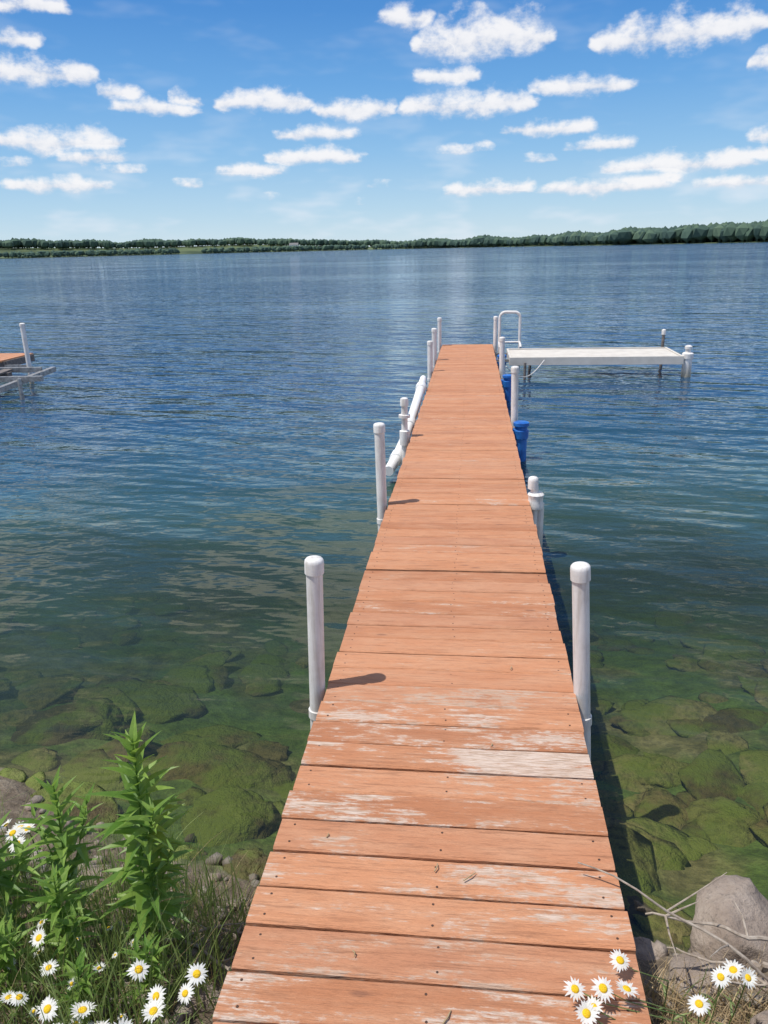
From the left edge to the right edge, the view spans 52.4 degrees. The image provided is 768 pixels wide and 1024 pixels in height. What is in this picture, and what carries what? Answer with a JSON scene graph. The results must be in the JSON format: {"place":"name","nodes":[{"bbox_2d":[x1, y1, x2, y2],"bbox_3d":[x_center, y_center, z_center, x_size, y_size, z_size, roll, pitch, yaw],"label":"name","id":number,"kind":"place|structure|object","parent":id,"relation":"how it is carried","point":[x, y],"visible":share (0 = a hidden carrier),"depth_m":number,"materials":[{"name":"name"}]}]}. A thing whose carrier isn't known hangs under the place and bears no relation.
{"place":"outdoors","nodes":[
{"label":"outdoors","id":0,"kind":"place"},
{"bbox_2d":[0,242,767,654],"bbox_3d":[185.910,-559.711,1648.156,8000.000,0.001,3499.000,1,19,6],"label":"lake water","id":1,"kind":"structure","parent":0,"point":[174,424],"depth_m":11.96,"materials":[{"name":"blue liquid"}]},
{"bbox_2d":[0,323,34,383],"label":"neighbour dock","id":2,"kind":"object","parent":1,"relation":"in","point":[15,359],"visible":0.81,"depth_m":15.18,"materials":[{"name":"paint"}]},
{"bbox_2d":[0,239,767,1023],"bbox_3d":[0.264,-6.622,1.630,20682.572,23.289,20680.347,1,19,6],"label":"ground","id":3,"kind":"structure","parent":0,"point":[250,625],"depth_m":5.55,"materials":[{"name":"soil"}]},
{"bbox_2d":[0,915,35,1007],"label":"leafy plant","id":4,"kind":"object","parent":3,"relation":"on","point":[6,960],"visible":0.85,"depth_m":2.20,"materials":[{"name":"green plant"}]},
{"bbox_2d":[0,810,46,953],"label":"leafy plant","id":5,"kind":"object","parent":3,"relation":"on","point":[7,882],"visible":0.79,"depth_m":2.36,"materials":[{"name":"green plant"}]},
{"bbox_2d":[0,367,55,399],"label":"boat lift frame","id":6,"kind":"object","parent":3,"relation":"on","point":[15,381],"visible":0.51,"depth_m":13.85,"materials":[{"name":"metal"}]},
{"bbox_2d":[21,862,101,979],"bbox_3d":[-0.923,1.221,2.276,0.217,0.453,0.223,1,19,6],"label":"leafy plant","id":7,"kind":"object","parent":3,"relation":"on","point":[52,886],"visible":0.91,"depth_m":2.25,"materials":[{"name":"green plant"}]},
{"bbox_2d":[16,767,109,953],"bbox_3d":[-0.982,1.097,2.416,0.267,0.674,0.272,-9,20,-22],"label":"leafy plant","id":8,"kind":"object","parent":3,"relation":"on","point":[65,845],"visible":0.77,"depth_m":2.39,"materials":[{"name":"green plant"}]},
{"bbox_2d":[49,947,106,1023],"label":"leafy plant","id":9,"kind":"object","parent":3,"relation":"on","point":[79,966],"visible":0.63,"depth_m":2.13,"materials":[{"name":"green plant"}]},
{"bbox_2d":[77,865,115,895],"bbox_3d":[-1.074,1.404,2.855,0.212,0.179,0.179,-11,21,-26],"label":"shore rock","id":10,"kind":"object","parent":3,"relation":"on","point":[92,872],"visible":0.09,"depth_m":2.85,"materials":[{"name":"stone"}]},
{"bbox_2d":[0,819,217,1023],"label":"daisies","id":11,"kind":"object","parent":3,"relation":"on","point":[197,974],"visible":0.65,"depth_m":2.07,"materials":[{"name":"white plant"}]},
{"bbox_2d":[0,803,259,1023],"bbox_3d":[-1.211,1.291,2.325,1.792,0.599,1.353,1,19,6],"label":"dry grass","id":12,"kind":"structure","parent":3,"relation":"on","point":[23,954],"depth_m":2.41,"materials":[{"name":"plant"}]},
{"bbox_2d":[0,772,261,1023],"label":"grass","id":13,"kind":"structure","parent":3,"relation":"on","point":[105,936],"depth_m":2.31,"materials":[{"name":"green plant"}]},
{"bbox_2d":[85,711,192,953],"bbox_3d":[-0.726,1.017,2.338,0.310,0.870,0.330,1,19,6],"label":"leafy plant","id":14,"kind":"object","parent":3,"relation":"on","point":[141,816],"visible":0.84,"depth_m":2.27,"materials":[{"name":"green plant"}]},
{"bbox_2d":[115,933,174,1007],"bbox_3d":[-0.674,1.324,2.212,0.166,0.279,0.164,1,19,6],"label":"leafy plant","id":15,"kind":"object","parent":3,"relation":"on","point":[148,945],"visible":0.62,"depth_m":2.20,"materials":[{"name":"green plant"}]},
{"bbox_2d":[107,827,191,973],"bbox_3d":[-0.677,1.178,2.328,0.230,0.540,0.251,-17,24,-38],"label":"leafy plant","id":16,"kind":"object","parent":3,"relation":"on","point":[151,874],"visible":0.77,"depth_m":2.31,"materials":[{"name":"green plant"}]},
{"bbox_2d":[113,898,237,970],"bbox_3d":[-0.697,1.326,2.531,0.540,0.107,0.154,5,20,18],"label":"dry branch","id":17,"kind":"object","parent":3,"relation":"on","point":[206,953],"visible":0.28,"depth_m":2.44,"materials":[{"name":"brown wood"}]},
{"bbox_2d":[124,909,234,984],"bbox_3d":[-0.575,1.373,2.412,0.453,0.223,0.070,-14,22,-32],"label":"dry branch","id":18,"kind":"object","parent":3,"relation":"on","point":[225,960],"visible":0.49,"depth_m":2.42,"materials":[{"name":"wood"}]},
{"bbox_2d":[124,919,245,948],"bbox_3d":[-0.608,1.362,2.511,0.441,0.114,0.113,-6,19,-13],"label":"dry branch","id":19,"kind":"object","parent":3,"relation":"on","point":[206,928],"visible":0.41,"depth_m":2.49,"materials":[{"name":"brown wood"}]},
{"bbox_2d":[167,939,210,972],"bbox_3d":[-0.621,1.438,2.475,0.152,0.136,0.172,1,19,6],"label":"shore rock","id":20,"kind":"object","parent":3,"relation":"on","point":[194,951],"visible":0.17,"depth_m":2.45,"materials":[{"name":"stone"}]},
{"bbox_2d":[172,982,219,1017],"bbox_3d":[-0.552,1.448,2.279,0.143,0.123,0.146,1,19,6],"label":"shore rock","id":21,"kind":"object","parent":3,"relation":"on","point":[205,1001],"visible":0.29,"depth_m":2.27,"materials":[{"name":"stone"}]},
{"bbox_2d":[217,960,232,981],"bbox_3d":[-0.484,1.467,2.440,0.115,0.106,0.109,1,19,6],"label":"shore rock","id":22,"kind":"object","parent":3,"relation":"on","point":[228,963],"visible":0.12,"depth_m":2.43,"materials":[{"name":"stone"}]},
{"bbox_2d":[0,567,767,948],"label":"lakebed stones","id":23,"kind":"object","parent":3,"relation":"on","point":[654,825],"visible":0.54,"depth_m":4.21,"materials":[{"name":"green stone"}]},
{"bbox_2d":[0,219,767,257],"bbox_3d":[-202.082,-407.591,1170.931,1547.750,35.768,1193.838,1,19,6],"label":"distant trees","id":24,"kind":"object","parent":3,"relation":"on","point":[728,231],"visible":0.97,"depth_m":1215.96,"materials":[{"name":"green plant"}]},
{"bbox_2d":[0,795,767,1023],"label":"shore pebbles","id":25,"kind":"object","parent":3,"relation":"on","point":[659,947],"visible":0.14,"depth_m":2.63,"materials":[{"name":"stone"}]},
{"bbox_2d":[213,344,650,1023],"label":"wooden dock","id":26,"kind":"object","parent":3,"relation":"on","point":[409,776],"visible":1,"depth_m":2.74,"materials":[{"name":"paint"}]},
{"bbox_2d":[304,555,324,728],"bbox_3d":[-0.292,0.946,3.543,0.098,1.597,0.083,2,19,6],"label":"dock post","id":27,"kind":"object","parent":26,"relation":"attached to","point":[314,568],"visible":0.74,"depth_m":3.37,"materials":[{"name":"white plastic"}]},
{"bbox_2d":[373,422,386,530],"bbox_3d":[0.004,0.337,6.193,0.104,2.127,0.090,0,19,6],"label":"dock post","id":28,"kind":"object","parent":26,"relation":"attached to","point":[379,437],"visible":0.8,"depth_m":5.94,"materials":[{"name":"white plastic"}]},
{"bbox_2d":[399,397,409,460],"bbox_3d":[0.243,0.101,8.667,0.124,2.762,0.124,1,19,6],"label":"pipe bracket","id":29,"kind":"object","parent":26,"relation":"attached to","point":[404,415],"visible":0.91,"depth_m":8.29,"materials":[{"name":"white plastic"}]},
{"bbox_2d":[386,375,426,475],"bbox_3d":[0.367,-1.211,9.931,0.220,0.459,3.863,1,19,8],"label":"dock bumper tube","id":30,"kind":"object","parent":26,"relation":"attached to","point":[394,461],"visible":0.78,"depth_m":9.62,"materials":[{"name":"white paint"}]},
{"bbox_2d":[326,666,511,1023],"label":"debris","id":31,"kind":"object","parent":26,"relation":"on","point":[446,1018],"visible":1,"depth_m":2.38,"materials":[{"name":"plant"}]},
{"bbox_2d":[427,341,432,383],"bbox_3d":[0.804,-1.508,13.421,0.114,2.831,0.102,1,19,6],"label":"dock post","id":32,"kind":"object","parent":26,"relation":"attached to","point":[430,357],"visible":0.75,"depth_m":13.03,"materials":[{"name":"white plastic"}]},
{"bbox_2d":[431,328,436,370],"bbox_3d":[0.963,-1.982,14.835,0.114,2.967,0.102,1,19,6],"label":"dock post","id":33,"kind":"object","parent":26,"relation":"attached to","point":[434,334],"visible":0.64,"depth_m":14.43,"materials":[{"name":"white plastic"}]},
{"bbox_2d":[437,317,441,355],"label":"dock post","id":34,"kind":"object","parent":26,"relation":"attached to","point":[439,319],"visible":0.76,"depth_m":16.79,"materials":[{"name":"white plastic"}]},
{"bbox_2d":[493,316,497,358],"bbox_3d":[2.392,-2.661,16.992,0.109,3.127,0.096,1,19,6],"label":"dock post","id":35,"kind":"object","parent":26,"relation":"attached to","point":[495,318],"visible":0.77,"depth_m":16.59,"materials":[{"name":"white plastic"}]},
{"bbox_2d":[499,337,504,387],"bbox_3d":[2.009,-1.531,13.383,0.122,2.896,0.102,0,19,7],"label":"dock post","id":36,"kind":"object","parent":26,"relation":"attached to","point":[501,355],"visible":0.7,"depth_m":12.99,"materials":[{"name":"white plastic"}]},
{"bbox_2d":[501,374,510,400],"bbox_3d":[1.971,-1.829,12.542,0.210,0.756,0.180,1,19,6],"label":"blue dock bumper","id":37,"kind":"object","parent":26,"relation":"attached to","point":[506,383],"visible":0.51,"depth_m":12.43,"materials":[{"name":"plastic"}]},
{"bbox_2d":[497,311,521,358],"bbox_3d":[2.629,-3.196,16.358,0.480,1.970,0.461,1,19,6],"label":"swim ladder","id":38,"kind":"object","parent":26,"relation":"attached to","point":[519,328],"visible":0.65,"depth_m":16.31,"materials":[{"name":"white metal"}]},
{"bbox_2d":[511,366,518,427],"bbox_3d":[1.542,-0.379,9.313,0.108,2.709,0.094,0,19,7],"label":"dock post","id":39,"kind":"object","parent":26,"relation":"attached to","point":[514,389],"visible":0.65,"depth_m":8.95,"materials":[{"name":"white plastic"}]},
{"bbox_2d":[513,420,528,461],"bbox_3d":[1.558,-0.648,9.007,0.210,0.805,0.180,1,19,6],"label":"blue dock bumper","id":40,"kind":"object","parent":26,"relation":"attached to","point":[521,432],"visible":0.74,"depth_m":8.88,"materials":[{"name":"plastic"}]},
{"bbox_2d":[528,476,543,548],"bbox_3d":[1.198,0.709,6.323,0.132,2.072,0.128,1,19,6],"label":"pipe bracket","id":41,"kind":"object","parent":26,"relation":"attached to","point":[535,498],"visible":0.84,"depth_m":6.01,"materials":[{"name":"white plastic"}]},
{"bbox_2d":[570,561,591,761],"bbox_3d":[0.873,0.958,3.448,0.090,1.582,0.083,-3,18,7],"label":"dock post","id":42,"kind":"object","parent":26,"relation":"attached to","point":[580,575],"visible":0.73,"depth_m":3.28,"materials":[{"name":"white plastic"}]},
{"bbox_2d":[496,329,693,378],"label":"swim platform","id":43,"kind":"structure","parent":3,"relation":"on","point":[659,356],"depth_m":14.43,"materials":[{"name":"paint"}]},
{"bbox_2d":[506,360,544,376],"bbox_3d":[2.508,-2.530,13.794,0.017,0.298,1.526,12,23,34],"label":"mooring rope","id":44,"kind":"object","parent":43,"relation":"attached to","point":[531,373],"visible":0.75,"depth_m":13.99,"materials":[{"name":"white fabric"}]},
{"bbox_2d":[624,896,656,923],"bbox_3d":[0.970,1.535,2.946,0.206,0.144,0.180,1,19,6],"label":"shore rock","id":45,"kind":"object","parent":3,"relation":"on","point":[638,906],"visible":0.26,"depth_m":2.92,"materials":[{"name":"stone"}]},
{"bbox_2d":[633,936,659,959],"bbox_3d":[0.903,1.544,2.695,0.132,0.132,0.169,1,19,6],"label":"shore rock","id":46,"kind":"object","parent":3,"relation":"on","point":[641,943],"visible":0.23,"depth_m":2.66,"materials":[{"name":"stone"}]},
{"bbox_2d":[563,949,757,1023],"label":"daisies","id":47,"kind":"object","parent":3,"relation":"on","point":[588,1010],"visible":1,"depth_m":1.96,"materials":[{"name":"white plant"}]},
{"bbox_2d":[578,862,767,981],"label":"dry branch","id":48,"kind":"object","parent":3,"relation":"on","point":[750,963],"visible":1,"depth_m":2.28,"materials":[{"name":"wood"}]},
{"bbox_2d":[668,951,722,994],"bbox_3d":[1.002,1.517,2.509,0.190,0.160,0.209,1,19,6],"label":"shore rock","id":49,"kind":"object","parent":3,"relation":"on","point":[690,961],"visible":0.5,"depth_m":2.48,"materials":[{"name":"stone"}]},
{"bbox_2d":[635,932,767,1023],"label":"dry grass","id":50,"kind":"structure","parent":3,"relation":"on","point":[741,1011],"depth_m":2.32,"materials":[{"name":"beige plant"}]},
{"bbox_2d":[749,1010,767,1023],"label":"shore rock","id":51,"kind":"object","parent":50,"relation":"on","point":[755,1020],"visible":0.99,"depth_m":2.13,"materials":[{"name":"stone"}]},
{"bbox_2d":[645,900,767,959],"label":"dry branch","id":52,"kind":"object","parent":3,"relation":"on","point":[747,936],"visible":0.98,"depth_m":2.35,"materials":[{"name":"wood"}]},
{"bbox_2d":[646,959,767,1023],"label":"grass","id":53,"kind":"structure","parent":3,"relation":"on","point":[713,993],"depth_m":2.35,"materials":[{"name":"green plant"}]},
{"bbox_2d":[667,947,767,989],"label":"dry branch","id":54,"kind":"object","parent":3,"relation":"on","point":[760,980],"visible":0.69,"depth_m":2.27,"materials":[{"name":"beige wood"}]},
{"bbox_2d":[690,875,767,972],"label":"shore rock","id":55,"kind":"object","parent":3,"relation":"on","point":[716,903],"visible":0.69,"depth_m":2.63,"materials":[{"name":"stone"}]},
{"bbox_2d":[711,977,767,985],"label":"dry branch","id":56,"kind":"object","parent":3,"relation":"on","point":[739,983],"visible":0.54,"depth_m":2.17,"materials":[{"name":"beige wood"}]},
{"bbox_2d":[750,960,767,972],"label":"rock","id":57,"kind":"object","parent":3,"relation":"on","point":[763,967],"visible":0.83,"depth_m":2.25,"materials":[{"name":"beige stone"}]},
{"bbox_2d":[0,0,767,247],"label":"sky","id":58,"kind":"structure","parent":0,"point":[121,120],"materials":[{"name":"blue"}]}
]}

